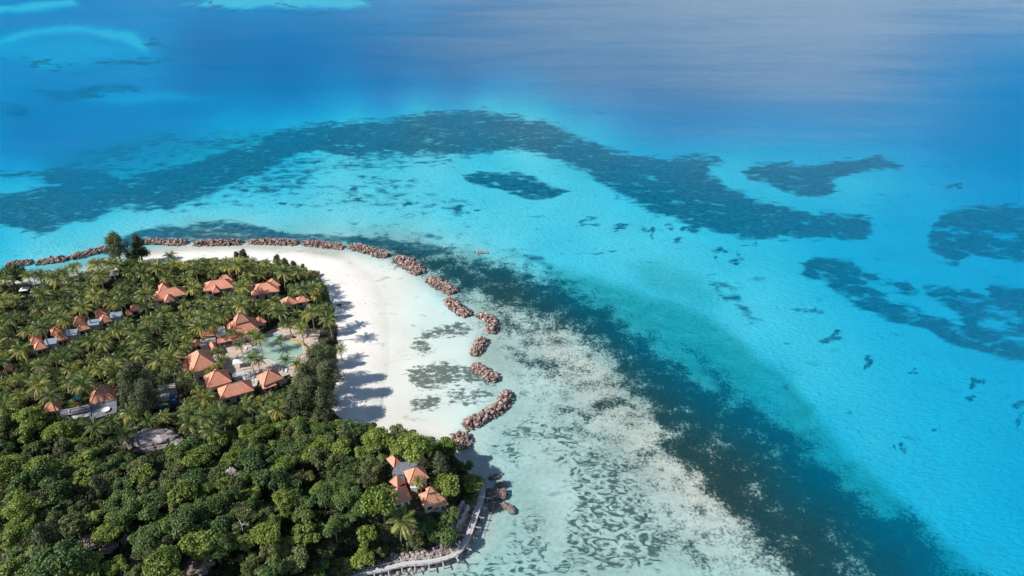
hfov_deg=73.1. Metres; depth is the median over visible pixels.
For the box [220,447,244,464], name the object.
broadleaf tree
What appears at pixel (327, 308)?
coconut palm
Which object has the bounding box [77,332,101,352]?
coconut palm
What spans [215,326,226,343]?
white block
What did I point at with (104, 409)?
satellite dish
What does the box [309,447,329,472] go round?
broadleaf tree
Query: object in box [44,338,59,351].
solar shed
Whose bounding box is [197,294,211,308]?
coconut palm
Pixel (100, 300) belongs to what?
coconut palm
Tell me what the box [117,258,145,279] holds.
spreading tree
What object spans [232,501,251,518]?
broadleaf tree
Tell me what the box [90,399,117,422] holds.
service block
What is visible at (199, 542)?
broadleaf tree
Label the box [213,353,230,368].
coconut palm
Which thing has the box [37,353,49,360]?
coconut palm
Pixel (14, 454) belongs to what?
broadleaf tree
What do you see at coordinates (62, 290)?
coconut palm
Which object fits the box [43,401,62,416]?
staff house
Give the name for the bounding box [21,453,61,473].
broadleaf tree
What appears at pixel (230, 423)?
coconut palm
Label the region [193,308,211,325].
coconut palm
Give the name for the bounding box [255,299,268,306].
coconut palm
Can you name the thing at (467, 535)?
boardwalk
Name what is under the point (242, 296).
coconut palm
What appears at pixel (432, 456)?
broadleaf tree
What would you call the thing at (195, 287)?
coconut palm
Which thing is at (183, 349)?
coconut palm
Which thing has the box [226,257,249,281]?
coconut palm
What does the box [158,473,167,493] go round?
casuarina tree
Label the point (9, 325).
coconut palm
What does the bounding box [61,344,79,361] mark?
coconut palm
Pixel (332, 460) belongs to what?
broadleaf tree
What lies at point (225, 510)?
broadleaf tree
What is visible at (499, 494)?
granite boulder
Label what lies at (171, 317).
coconut palm
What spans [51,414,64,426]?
coconut palm
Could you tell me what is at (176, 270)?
coconut palm
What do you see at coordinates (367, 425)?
broadleaf tree
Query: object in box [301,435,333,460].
broadleaf tree
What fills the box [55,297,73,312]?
coconut palm
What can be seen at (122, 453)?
broadleaf tree
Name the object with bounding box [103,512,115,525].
broadleaf tree
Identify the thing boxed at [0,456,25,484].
broadleaf tree
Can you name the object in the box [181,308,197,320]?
coconut palm
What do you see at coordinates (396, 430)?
broadleaf tree
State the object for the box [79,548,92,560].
broadleaf tree
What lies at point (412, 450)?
broadleaf tree
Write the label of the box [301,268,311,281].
coconut palm
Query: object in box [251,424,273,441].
broadleaf tree
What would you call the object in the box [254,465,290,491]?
broadleaf tree
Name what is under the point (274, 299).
coconut palm
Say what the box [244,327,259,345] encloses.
coconut palm
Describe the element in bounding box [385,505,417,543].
coconut palm
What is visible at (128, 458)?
broadleaf tree
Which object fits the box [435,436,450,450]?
broadleaf tree
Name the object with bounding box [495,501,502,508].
granite boulder
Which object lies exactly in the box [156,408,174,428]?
coconut palm
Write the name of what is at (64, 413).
service block
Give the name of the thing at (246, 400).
coconut palm
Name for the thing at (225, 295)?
coconut palm
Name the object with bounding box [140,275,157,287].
coconut palm
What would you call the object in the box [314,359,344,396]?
casuarina tree
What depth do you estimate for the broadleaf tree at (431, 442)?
239.72 m
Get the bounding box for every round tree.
[240,414,264,426]
[255,405,270,417]
[261,417,278,425]
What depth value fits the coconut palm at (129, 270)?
342.40 m
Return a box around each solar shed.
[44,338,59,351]
[64,329,79,342]
[87,319,101,332]
[110,311,123,323]
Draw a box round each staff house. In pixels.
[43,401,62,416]
[89,385,117,404]
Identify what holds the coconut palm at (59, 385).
on the ground
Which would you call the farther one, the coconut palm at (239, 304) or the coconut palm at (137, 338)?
the coconut palm at (239, 304)
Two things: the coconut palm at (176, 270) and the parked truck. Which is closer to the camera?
the parked truck
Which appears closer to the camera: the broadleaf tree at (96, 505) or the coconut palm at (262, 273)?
the broadleaf tree at (96, 505)
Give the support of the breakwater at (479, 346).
in the sea
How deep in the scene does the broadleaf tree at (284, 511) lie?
208.17 m
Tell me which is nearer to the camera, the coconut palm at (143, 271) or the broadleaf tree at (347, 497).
the broadleaf tree at (347, 497)
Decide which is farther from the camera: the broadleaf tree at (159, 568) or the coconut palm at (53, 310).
the coconut palm at (53, 310)
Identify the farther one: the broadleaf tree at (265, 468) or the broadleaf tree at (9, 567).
the broadleaf tree at (265, 468)
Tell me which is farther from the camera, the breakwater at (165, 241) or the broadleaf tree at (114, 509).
the breakwater at (165, 241)
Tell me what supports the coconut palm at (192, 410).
on the ground
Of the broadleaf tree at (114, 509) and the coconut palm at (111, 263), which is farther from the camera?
the coconut palm at (111, 263)
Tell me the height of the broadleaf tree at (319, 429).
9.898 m
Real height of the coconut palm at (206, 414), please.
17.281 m
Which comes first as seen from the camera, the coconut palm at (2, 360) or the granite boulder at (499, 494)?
the granite boulder at (499, 494)
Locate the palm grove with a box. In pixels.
[0,255,303,365]
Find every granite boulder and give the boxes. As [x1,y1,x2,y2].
[437,549,445,556]
[444,547,454,553]
[458,532,465,539]
[469,506,473,516]
[484,491,493,501]
[486,487,507,500]
[488,473,500,480]
[488,502,494,509]
[495,481,507,487]
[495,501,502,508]
[503,501,508,509]
[507,504,515,514]
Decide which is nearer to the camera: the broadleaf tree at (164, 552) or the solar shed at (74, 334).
the broadleaf tree at (164, 552)
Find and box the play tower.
[72,394,81,406]
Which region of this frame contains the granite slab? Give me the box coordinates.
[450,500,469,531]
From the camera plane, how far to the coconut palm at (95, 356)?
285.31 m
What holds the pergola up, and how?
on the paved court at (249, 376)
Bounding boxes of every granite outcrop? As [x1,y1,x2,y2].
[123,428,179,453]
[155,436,185,450]
[179,557,215,575]
[226,466,239,478]
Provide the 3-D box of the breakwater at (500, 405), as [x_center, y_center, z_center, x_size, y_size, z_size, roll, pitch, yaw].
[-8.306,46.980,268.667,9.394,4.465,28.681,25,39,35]
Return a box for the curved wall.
[290,338,306,353]
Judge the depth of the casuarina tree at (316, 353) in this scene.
271.89 m
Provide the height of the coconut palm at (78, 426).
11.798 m
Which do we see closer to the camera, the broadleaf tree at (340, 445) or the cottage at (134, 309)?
the broadleaf tree at (340, 445)
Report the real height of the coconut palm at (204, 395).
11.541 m
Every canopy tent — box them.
[18,287,29,292]
[233,358,243,368]
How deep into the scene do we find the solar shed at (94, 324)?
311.18 m
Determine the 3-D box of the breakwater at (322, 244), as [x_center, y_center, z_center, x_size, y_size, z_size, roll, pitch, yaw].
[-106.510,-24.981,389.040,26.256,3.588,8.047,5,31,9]
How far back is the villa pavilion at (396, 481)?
216.57 m
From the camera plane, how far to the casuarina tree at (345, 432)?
237.41 m
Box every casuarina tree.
[10,432,25,449]
[30,522,66,565]
[37,488,50,507]
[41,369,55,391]
[47,519,62,538]
[52,436,77,464]
[85,473,112,501]
[102,230,138,261]
[115,359,155,414]
[118,390,138,410]
[127,378,164,415]
[129,233,150,261]
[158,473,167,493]
[161,534,177,545]
[234,477,248,491]
[238,249,249,261]
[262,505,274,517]
[272,254,281,265]
[282,258,289,266]
[283,388,307,418]
[289,260,296,271]
[292,362,314,390]
[292,374,330,421]
[301,341,340,384]
[312,386,339,421]
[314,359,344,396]
[320,288,329,303]
[320,413,329,425]
[324,345,339,363]
[325,320,336,334]
[338,424,357,454]
[432,451,452,479]
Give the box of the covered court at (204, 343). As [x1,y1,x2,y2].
[199,337,216,349]
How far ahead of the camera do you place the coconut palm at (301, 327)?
297.34 m
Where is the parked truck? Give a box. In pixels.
[157,393,174,401]
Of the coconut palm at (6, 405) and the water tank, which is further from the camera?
the water tank
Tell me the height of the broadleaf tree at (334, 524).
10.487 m
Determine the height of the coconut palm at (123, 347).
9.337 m
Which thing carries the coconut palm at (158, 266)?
on the ground
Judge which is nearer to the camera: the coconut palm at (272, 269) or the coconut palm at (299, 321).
the coconut palm at (299, 321)
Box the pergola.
[235,367,254,379]
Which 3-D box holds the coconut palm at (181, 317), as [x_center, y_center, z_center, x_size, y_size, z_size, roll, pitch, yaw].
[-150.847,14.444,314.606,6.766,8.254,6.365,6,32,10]
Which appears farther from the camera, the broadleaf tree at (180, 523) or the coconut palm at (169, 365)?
the coconut palm at (169, 365)
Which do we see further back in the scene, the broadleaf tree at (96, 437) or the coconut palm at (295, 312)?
the coconut palm at (295, 312)
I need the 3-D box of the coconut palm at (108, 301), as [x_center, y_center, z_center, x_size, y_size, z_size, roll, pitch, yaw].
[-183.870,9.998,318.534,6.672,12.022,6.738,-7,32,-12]
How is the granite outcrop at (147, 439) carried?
on the ground
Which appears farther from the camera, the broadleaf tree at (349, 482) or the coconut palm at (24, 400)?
the coconut palm at (24, 400)
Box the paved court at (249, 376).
[231,371,259,387]
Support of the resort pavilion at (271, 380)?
on the ground
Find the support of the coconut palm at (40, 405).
on the ground
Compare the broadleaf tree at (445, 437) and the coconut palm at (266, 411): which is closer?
the broadleaf tree at (445, 437)
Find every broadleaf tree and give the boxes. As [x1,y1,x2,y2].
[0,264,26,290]
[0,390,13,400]
[0,413,15,439]
[0,433,6,443]
[0,441,16,454]
[0,453,22,470]
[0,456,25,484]
[0,490,5,501]
[0,492,43,530]
[0,501,8,528]
[0,523,33,551]
[0,555,27,575]
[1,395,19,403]
[2,485,28,499]
[2,489,28,502]
[2,544,40,568]
[4,513,36,536]
[9,463,55,496]
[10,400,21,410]
[11,405,46,436]
[11,421,20,431]
[12,561,40,575]
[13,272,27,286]
[14,306,31,319]
[14,421,46,442]
[19,491,41,516]
[21,439,44,454]
[21,451,33,459]
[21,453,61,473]
[24,535,90,575]
[32,509,63,528]
[38,476,71,507]
[38,507,52,519]
[39,420,75,441]
[40,434,60,446]
[42,415,56,428]
[52,498,71,516]
[53,470,62,479]
[57,461,68,469]
[57,513,91,538]
[58,465,73,479]
[63,451,77,462]
[64,484,93,505]
[66,561,100,575]
[67,430,86,446]
[67,499,90,516]
[68,459,83,471]
[68,466,98,489]
[74,436,99,459]
[75,551,104,575]
[77,447,101,469]
[77,459,103,471]
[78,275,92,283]
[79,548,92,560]
[82,509,104,527]
[88,500,104,512]
[91,435,103,441]
[91,522,125,545]
[96,435,119,455]
[96,456,122,475]
[99,453,116,462]
[100,506,121,521]
[101,469,119,484]
[101,487,136,511]
[101,554,129,575]
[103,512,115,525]
[106,506,137,534]
[108,475,134,492]
[114,450,131,469]
[118,452,137,469]
[123,492,164,524]
[123,563,143,575]
[126,456,150,476]
[127,522,162,553]
[128,463,157,486]
[129,547,156,573]
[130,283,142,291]
[135,476,157,494]
[140,558,182,575]
[141,489,167,499]
[143,544,181,573]
[153,514,172,536]
[158,475,182,493]
[161,506,196,539]
[162,460,185,479]
[162,491,170,507]
[163,443,176,457]
[166,449,184,462]
[166,508,178,519]
[167,479,198,503]
[168,500,183,512]
[174,446,210,469]
[175,433,206,451]
[177,524,224,559]
[179,467,206,486]
[181,495,217,520]
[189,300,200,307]
[192,481,214,500]
[197,442,220,462]
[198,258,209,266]
[198,515,229,538]
[200,473,217,494]
[202,500,219,517]
[202,537,231,566]
[207,432,228,455]
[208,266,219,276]
[209,461,228,478]
[210,461,222,467]
[210,484,239,508]
[213,475,235,489]
[216,506,232,515]
[217,530,240,552]
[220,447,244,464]
[221,429,236,440]
[225,436,237,446]
[226,505,258,533]
[230,437,248,449]
[232,447,265,473]
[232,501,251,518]
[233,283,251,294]
[235,488,252,501]
[235,550,256,565]
[236,470,258,485]
[236,533,253,552]
[237,423,258,438]
[240,556,267,575]
[246,443,265,462]
[246,491,261,510]
[247,435,263,449]
[248,482,261,492]
[248,521,280,545]
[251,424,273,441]
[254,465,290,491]
[255,513,281,530]
[256,464,275,472]
[256,504,264,520]
[256,567,274,575]
[258,542,280,563]
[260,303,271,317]
[261,445,276,453]
[261,556,282,575]
[263,453,274,461]
[265,437,279,448]
[265,502,276,511]
[266,450,285,464]
[270,454,296,470]
[271,420,289,437]
[271,489,295,506]
[272,441,296,455]
[275,537,289,551]
[276,503,293,521]
[277,438,291,444]
[277,544,309,575]
[278,426,296,441]
[285,477,302,501]
[286,521,321,548]
[287,283,295,295]
[288,468,305,481]
[288,506,300,520]
[289,415,305,426]
[289,435,313,454]
[291,314,300,321]
[291,419,309,435]
[291,504,314,523]
[292,454,309,472]
[298,496,314,509]
[300,570,325,575]
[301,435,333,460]
[303,470,315,482]
[305,430,316,437]
[306,417,320,429]
[306,557,330,575]
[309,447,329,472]
[309,481,324,493]
[309,483,332,510]
[311,420,335,437]
[313,520,323,534]
[314,540,336,558]
[318,432,334,446]
[323,477,341,493]
[323,515,347,542]
[324,453,346,470]
[326,468,344,479]
[329,556,352,575]
[330,419,342,434]
[330,436,351,455]
[331,485,360,510]
[338,418,363,438]
[339,476,356,490]
[340,513,356,529]
[342,471,356,480]
[344,455,359,471]
[349,547,374,569]
[350,446,360,458]
[350,494,367,521]
[352,460,362,473]
[354,445,371,459]
[355,525,376,547]
[356,438,362,445]
[356,474,374,490]
[359,422,376,434]
[359,457,382,474]
[360,426,395,454]
[360,483,398,526]
[363,453,386,466]
[376,544,388,557]
[385,437,403,459]
[389,423,408,437]
[389,430,428,464]
[408,534,424,548]
[416,515,438,537]
[417,435,430,454]
[424,437,435,454]
[427,519,459,546]
[428,471,459,499]
[429,450,445,464]
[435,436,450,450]
[436,438,459,463]
[438,504,460,523]
[457,460,473,470]
[462,473,485,494]
[463,494,477,506]
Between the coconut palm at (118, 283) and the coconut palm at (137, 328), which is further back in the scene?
the coconut palm at (118, 283)
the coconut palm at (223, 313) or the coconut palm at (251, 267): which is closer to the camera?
the coconut palm at (223, 313)
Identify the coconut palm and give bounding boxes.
[0,273,16,295]
[0,310,22,338]
[0,327,11,344]
[0,352,13,377]
[0,375,20,392]
[0,394,23,422]
[2,342,16,357]
[3,320,17,335]
[6,337,21,346]
[8,293,27,308]
[8,340,37,364]
[8,371,26,389]
[9,387,28,407]
[12,310,28,326]
[16,323,39,345]
[16,372,36,393]
[17,357,36,372]
[18,269,34,288]
[19,299,34,312]
[21,391,31,404]
[23,374,54,400]
[25,302,40,315]
[26,313,44,325]
[26,370,54,393]
[28,285,56,309]
[28,301,51,319]
[29,318,56,350]
[29,356,53,372]
[31,285,46,302]
[32,403,44,409]
[33,269,49,288]
[33,320,48,338]
[35,384,64,417]
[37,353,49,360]
[39,315,55,327]
[42,271,60,290]
[42,305,62,324]
[45,272,70,289]
[47,299,59,307]
[48,346,65,362]
[48,352,63,368]
[50,265,74,282]
[51,309,75,334]
[51,367,66,380]
[51,379,69,397]
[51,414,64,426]
[52,313,74,329]
[52,374,65,387]
[54,285,69,296]
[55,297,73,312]
[55,351,75,370]
[57,370,87,400]
[58,362,77,375]
[61,292,75,301]
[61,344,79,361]
[62,280,76,292]
[65,298,93,321]
[66,276,81,285]
[66,415,89,434]
[67,339,80,349]
[68,373,98,396]
[70,281,88,297]
[70,359,83,369]
[71,289,92,311]
[71,299,94,322]
[71,347,84,365]
[74,271,87,277]
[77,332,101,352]
[77,364,99,387]
[82,270,94,284]
[82,416,109,447]
[83,279,97,291]
[83,282,104,303]
[84,351,100,365]
[85,288,109,308]
[88,266,112,291]
[89,361,110,385]
[93,330,103,341]
[93,338,114,355]
[94,334,114,357]
[95,296,107,308]
[100,291,110,298]
[102,256,122,282]
[102,297,115,311]
[102,358,125,375]
[103,411,122,433]
[104,350,128,367]
[104,371,121,389]
[105,319,130,344]
[107,289,119,298]
[109,294,129,318]
[112,279,128,290]
[112,284,131,300]
[113,420,140,442]
[114,291,131,310]
[116,344,133,360]
[116,403,146,431]
[117,340,129,355]
[118,409,134,422]
[120,265,138,285]
[121,323,131,337]
[122,316,134,325]
[123,323,145,344]
[124,339,154,365]
[125,277,136,287]
[127,330,152,352]
[130,293,140,303]
[130,346,150,367]
[133,285,157,312]
[135,266,152,288]
[136,410,161,429]
[137,299,157,316]
[137,315,148,328]
[138,366,160,389]
[140,260,155,281]
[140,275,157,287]
[141,326,156,339]
[143,312,165,335]
[145,350,171,378]
[147,258,170,282]
[147,337,162,345]
[148,342,162,352]
[150,319,164,338]
[154,305,172,321]
[154,346,167,355]
[154,371,171,388]
[156,269,175,286]
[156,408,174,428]
[159,346,185,370]
[160,358,180,387]
[161,332,182,355]
[163,250,177,260]
[163,331,178,348]
[164,312,179,323]
[164,321,178,330]
[167,275,180,286]
[170,318,192,336]
[170,368,197,393]
[170,411,186,424]
[172,267,182,278]
[174,310,186,321]
[175,414,200,433]
[176,298,191,310]
[177,344,191,356]
[177,396,197,414]
[177,400,202,423]
[178,329,194,349]
[178,336,196,353]
[180,272,194,282]
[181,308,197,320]
[182,317,194,333]
[184,280,203,301]
[185,261,204,281]
[185,277,199,294]
[186,381,203,395]
[187,316,213,338]
[190,303,203,313]
[191,386,218,409]
[191,404,220,434]
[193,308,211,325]
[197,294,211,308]
[199,418,224,439]
[201,304,222,317]
[201,313,224,332]
[203,299,220,314]
[203,364,217,374]
[205,400,227,423]
[206,269,220,279]
[206,398,218,411]
[208,403,240,430]
[209,347,224,357]
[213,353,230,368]
[216,308,233,323]
[218,296,227,306]
[221,260,235,274]
[221,291,232,301]
[221,301,240,318]
[223,327,235,346]
[225,411,240,427]
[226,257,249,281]
[226,291,245,302]
[229,294,250,313]
[231,295,252,314]
[232,279,253,296]
[232,403,245,418]
[233,339,246,353]
[237,272,256,284]
[238,393,253,405]
[242,261,259,280]
[242,350,260,369]
[243,399,259,415]
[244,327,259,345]
[250,331,268,354]
[251,302,266,315]
[251,355,266,371]
[253,395,267,405]
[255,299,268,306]
[256,268,269,282]
[258,304,270,323]
[258,405,273,417]
[263,401,289,420]
[264,390,281,406]
[265,264,279,277]
[267,293,282,305]
[269,302,290,328]
[269,303,281,320]
[273,264,293,290]
[275,335,286,349]
[277,353,294,369]
[277,391,289,403]
[278,315,295,334]
[287,272,300,285]
[287,356,302,373]
[287,383,298,390]
[289,282,305,295]
[289,318,307,332]
[290,264,307,282]
[290,309,300,315]
[292,322,309,345]
[294,280,315,309]
[298,311,313,328]
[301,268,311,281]
[302,303,321,333]
[306,281,323,293]
[308,274,322,290]
[310,290,321,304]
[313,306,324,323]
[318,311,337,340]
[320,303,335,314]
[334,343,347,358]
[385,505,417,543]
[412,474,426,492]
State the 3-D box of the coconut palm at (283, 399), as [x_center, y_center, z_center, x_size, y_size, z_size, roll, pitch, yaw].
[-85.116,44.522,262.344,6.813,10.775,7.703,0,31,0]
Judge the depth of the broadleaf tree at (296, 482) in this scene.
216.00 m
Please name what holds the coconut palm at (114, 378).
on the ground
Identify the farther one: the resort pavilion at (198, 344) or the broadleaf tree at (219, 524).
the resort pavilion at (198, 344)
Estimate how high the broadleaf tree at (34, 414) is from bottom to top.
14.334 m
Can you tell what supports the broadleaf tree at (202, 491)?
on the ground
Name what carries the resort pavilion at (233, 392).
on the ground
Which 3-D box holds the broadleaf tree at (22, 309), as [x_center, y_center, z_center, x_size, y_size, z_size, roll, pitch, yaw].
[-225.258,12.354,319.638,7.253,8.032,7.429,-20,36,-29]
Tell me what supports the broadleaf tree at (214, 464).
on the ground
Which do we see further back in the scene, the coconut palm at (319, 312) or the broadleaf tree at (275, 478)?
the coconut palm at (319, 312)
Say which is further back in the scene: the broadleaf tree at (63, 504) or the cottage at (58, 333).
the cottage at (58, 333)
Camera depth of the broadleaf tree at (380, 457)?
226.85 m
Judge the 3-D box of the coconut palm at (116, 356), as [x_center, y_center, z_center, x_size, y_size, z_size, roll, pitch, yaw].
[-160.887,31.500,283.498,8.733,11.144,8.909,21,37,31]
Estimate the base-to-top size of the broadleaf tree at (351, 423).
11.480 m
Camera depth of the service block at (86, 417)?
259.58 m
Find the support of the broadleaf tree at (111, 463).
on the ground
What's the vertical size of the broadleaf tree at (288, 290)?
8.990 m
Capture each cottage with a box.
[3,364,13,375]
[30,335,47,355]
[50,326,68,345]
[73,316,90,335]
[95,308,112,328]
[125,304,139,318]
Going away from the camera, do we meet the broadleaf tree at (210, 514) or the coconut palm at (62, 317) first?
the broadleaf tree at (210, 514)
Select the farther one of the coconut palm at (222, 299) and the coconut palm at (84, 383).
the coconut palm at (222, 299)
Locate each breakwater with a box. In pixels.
[4,258,33,266]
[35,255,69,265]
[70,245,107,259]
[144,237,187,245]
[192,238,242,246]
[247,237,297,245]
[301,239,345,249]
[346,243,390,258]
[392,255,425,275]
[425,275,458,295]
[443,296,472,318]
[452,431,473,449]
[461,389,514,431]
[469,336,489,356]
[470,362,500,382]
[474,312,499,333]
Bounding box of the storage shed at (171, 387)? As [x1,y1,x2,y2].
[156,382,177,394]
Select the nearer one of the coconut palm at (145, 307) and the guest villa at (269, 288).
the coconut palm at (145, 307)
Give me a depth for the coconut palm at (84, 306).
304.60 m
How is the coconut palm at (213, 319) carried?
on the ground
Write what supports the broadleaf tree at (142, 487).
on the ground
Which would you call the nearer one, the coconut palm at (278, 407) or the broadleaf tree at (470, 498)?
the broadleaf tree at (470, 498)
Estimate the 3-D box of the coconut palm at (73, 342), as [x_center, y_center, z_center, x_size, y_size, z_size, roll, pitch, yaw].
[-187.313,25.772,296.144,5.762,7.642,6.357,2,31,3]
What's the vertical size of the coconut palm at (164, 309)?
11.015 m
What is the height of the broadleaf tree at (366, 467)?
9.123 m
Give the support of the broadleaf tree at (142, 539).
on the ground
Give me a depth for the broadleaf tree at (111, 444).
237.04 m
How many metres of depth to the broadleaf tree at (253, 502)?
210.15 m
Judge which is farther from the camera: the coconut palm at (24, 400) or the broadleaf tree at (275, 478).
the coconut palm at (24, 400)
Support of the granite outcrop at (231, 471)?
on the ground
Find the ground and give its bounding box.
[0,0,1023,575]
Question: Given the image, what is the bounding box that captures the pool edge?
[238,332,305,366]
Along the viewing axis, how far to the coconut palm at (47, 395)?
253.99 m
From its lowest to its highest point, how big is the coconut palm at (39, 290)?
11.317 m
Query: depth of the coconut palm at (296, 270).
337.23 m
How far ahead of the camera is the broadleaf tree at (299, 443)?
234.22 m
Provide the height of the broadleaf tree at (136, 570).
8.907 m
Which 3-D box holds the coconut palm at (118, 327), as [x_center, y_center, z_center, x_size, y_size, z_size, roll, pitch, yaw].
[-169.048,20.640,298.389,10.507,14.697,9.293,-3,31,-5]
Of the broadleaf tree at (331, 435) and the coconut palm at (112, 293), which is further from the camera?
the coconut palm at (112, 293)
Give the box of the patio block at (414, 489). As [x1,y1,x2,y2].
[410,485,417,491]
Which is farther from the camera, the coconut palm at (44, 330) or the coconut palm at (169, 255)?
the coconut palm at (169, 255)
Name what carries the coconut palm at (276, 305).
on the ground
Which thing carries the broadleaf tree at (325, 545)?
on the ground
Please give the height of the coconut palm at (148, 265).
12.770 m
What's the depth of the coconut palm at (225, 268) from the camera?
345.30 m
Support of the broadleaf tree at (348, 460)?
on the ground
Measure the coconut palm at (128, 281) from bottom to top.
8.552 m
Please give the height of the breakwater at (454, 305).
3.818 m
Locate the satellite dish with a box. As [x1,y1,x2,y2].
[101,407,109,411]
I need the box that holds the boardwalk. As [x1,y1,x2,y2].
[346,475,490,575]
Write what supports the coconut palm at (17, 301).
on the ground
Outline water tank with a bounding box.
[171,399,176,404]
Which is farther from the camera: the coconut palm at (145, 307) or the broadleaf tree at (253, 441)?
the coconut palm at (145, 307)
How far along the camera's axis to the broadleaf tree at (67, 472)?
223.45 m
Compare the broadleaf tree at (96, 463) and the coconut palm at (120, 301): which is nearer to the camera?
the broadleaf tree at (96, 463)
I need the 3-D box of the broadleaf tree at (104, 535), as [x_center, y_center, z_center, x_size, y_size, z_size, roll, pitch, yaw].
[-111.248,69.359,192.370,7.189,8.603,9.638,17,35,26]
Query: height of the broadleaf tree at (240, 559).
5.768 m
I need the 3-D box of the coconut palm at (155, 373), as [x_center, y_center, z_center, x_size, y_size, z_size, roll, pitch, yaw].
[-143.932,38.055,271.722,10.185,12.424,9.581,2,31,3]
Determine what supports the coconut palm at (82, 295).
on the ground
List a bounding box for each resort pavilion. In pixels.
[181,349,215,381]
[193,339,200,349]
[201,328,215,338]
[203,369,231,393]
[208,336,238,353]
[217,379,253,403]
[226,311,259,343]
[256,316,266,329]
[256,368,282,392]
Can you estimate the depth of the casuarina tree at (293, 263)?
355.65 m
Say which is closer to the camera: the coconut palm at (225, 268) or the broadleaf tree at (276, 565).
the broadleaf tree at (276, 565)
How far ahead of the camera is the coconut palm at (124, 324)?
304.71 m
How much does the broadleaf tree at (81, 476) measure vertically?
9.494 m
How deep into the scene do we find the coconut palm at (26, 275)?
337.87 m
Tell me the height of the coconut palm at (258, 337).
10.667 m
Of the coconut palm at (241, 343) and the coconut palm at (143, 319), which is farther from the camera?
the coconut palm at (143, 319)
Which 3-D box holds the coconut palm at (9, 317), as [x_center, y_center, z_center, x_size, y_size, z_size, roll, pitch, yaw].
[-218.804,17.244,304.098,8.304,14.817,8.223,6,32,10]
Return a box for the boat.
[474,250,487,253]
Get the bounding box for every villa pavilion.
[386,454,401,468]
[389,475,405,488]
[390,485,411,509]
[403,465,428,488]
[416,456,426,467]
[418,486,447,513]
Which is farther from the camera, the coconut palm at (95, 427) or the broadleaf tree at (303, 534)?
the coconut palm at (95, 427)
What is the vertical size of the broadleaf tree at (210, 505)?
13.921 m
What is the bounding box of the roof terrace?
[392,461,416,479]
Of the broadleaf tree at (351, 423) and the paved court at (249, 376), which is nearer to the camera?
the broadleaf tree at (351, 423)
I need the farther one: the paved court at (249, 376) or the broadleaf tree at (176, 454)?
the paved court at (249, 376)
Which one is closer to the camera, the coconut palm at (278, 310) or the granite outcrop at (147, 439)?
the granite outcrop at (147, 439)
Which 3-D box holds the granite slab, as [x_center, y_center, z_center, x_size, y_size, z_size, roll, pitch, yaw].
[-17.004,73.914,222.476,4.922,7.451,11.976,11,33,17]
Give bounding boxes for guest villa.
[152,283,185,306]
[203,274,234,296]
[251,278,280,300]
[281,295,309,311]
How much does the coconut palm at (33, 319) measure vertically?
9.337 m
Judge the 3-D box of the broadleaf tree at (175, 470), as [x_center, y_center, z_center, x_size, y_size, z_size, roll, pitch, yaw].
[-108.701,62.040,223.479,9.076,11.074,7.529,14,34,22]
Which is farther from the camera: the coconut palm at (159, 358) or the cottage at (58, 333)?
the cottage at (58, 333)
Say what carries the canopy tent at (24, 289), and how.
on the ground
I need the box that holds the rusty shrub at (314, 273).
[308,271,319,275]
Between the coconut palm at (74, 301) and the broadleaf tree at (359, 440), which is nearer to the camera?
the broadleaf tree at (359, 440)
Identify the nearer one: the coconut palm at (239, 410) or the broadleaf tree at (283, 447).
the broadleaf tree at (283, 447)
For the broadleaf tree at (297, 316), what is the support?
on the ground
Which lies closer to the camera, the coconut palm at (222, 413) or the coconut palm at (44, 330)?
the coconut palm at (222, 413)
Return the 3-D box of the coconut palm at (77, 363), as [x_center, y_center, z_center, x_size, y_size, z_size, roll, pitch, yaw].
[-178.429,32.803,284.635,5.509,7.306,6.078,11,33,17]
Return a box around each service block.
[60,408,70,418]
[68,405,89,418]
[72,412,90,421]
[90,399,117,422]
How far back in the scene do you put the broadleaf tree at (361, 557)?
204.27 m
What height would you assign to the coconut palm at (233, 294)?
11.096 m
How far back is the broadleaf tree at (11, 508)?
193.55 m
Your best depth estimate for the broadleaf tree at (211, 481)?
216.84 m
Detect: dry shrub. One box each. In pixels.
[78,534,99,549]
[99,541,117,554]
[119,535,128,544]
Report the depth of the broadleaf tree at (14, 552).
180.52 m
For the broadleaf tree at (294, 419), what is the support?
on the ground
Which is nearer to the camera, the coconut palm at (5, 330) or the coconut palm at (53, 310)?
the coconut palm at (5, 330)
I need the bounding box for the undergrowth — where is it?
[0,262,473,575]
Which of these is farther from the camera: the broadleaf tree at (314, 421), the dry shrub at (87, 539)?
the broadleaf tree at (314, 421)
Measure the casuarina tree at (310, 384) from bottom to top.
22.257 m
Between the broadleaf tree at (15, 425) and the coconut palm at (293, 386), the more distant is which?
the coconut palm at (293, 386)
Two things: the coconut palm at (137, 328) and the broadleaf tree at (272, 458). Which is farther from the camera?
the coconut palm at (137, 328)
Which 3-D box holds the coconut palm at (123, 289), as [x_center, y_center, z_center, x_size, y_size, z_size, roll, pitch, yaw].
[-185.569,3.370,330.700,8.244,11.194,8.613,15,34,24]
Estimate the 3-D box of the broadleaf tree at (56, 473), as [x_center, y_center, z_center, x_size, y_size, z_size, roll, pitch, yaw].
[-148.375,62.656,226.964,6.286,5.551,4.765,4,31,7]
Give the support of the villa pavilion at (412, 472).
on the ground
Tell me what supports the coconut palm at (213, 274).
on the ground
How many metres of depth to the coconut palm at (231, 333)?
298.80 m
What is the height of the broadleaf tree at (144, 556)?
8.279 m

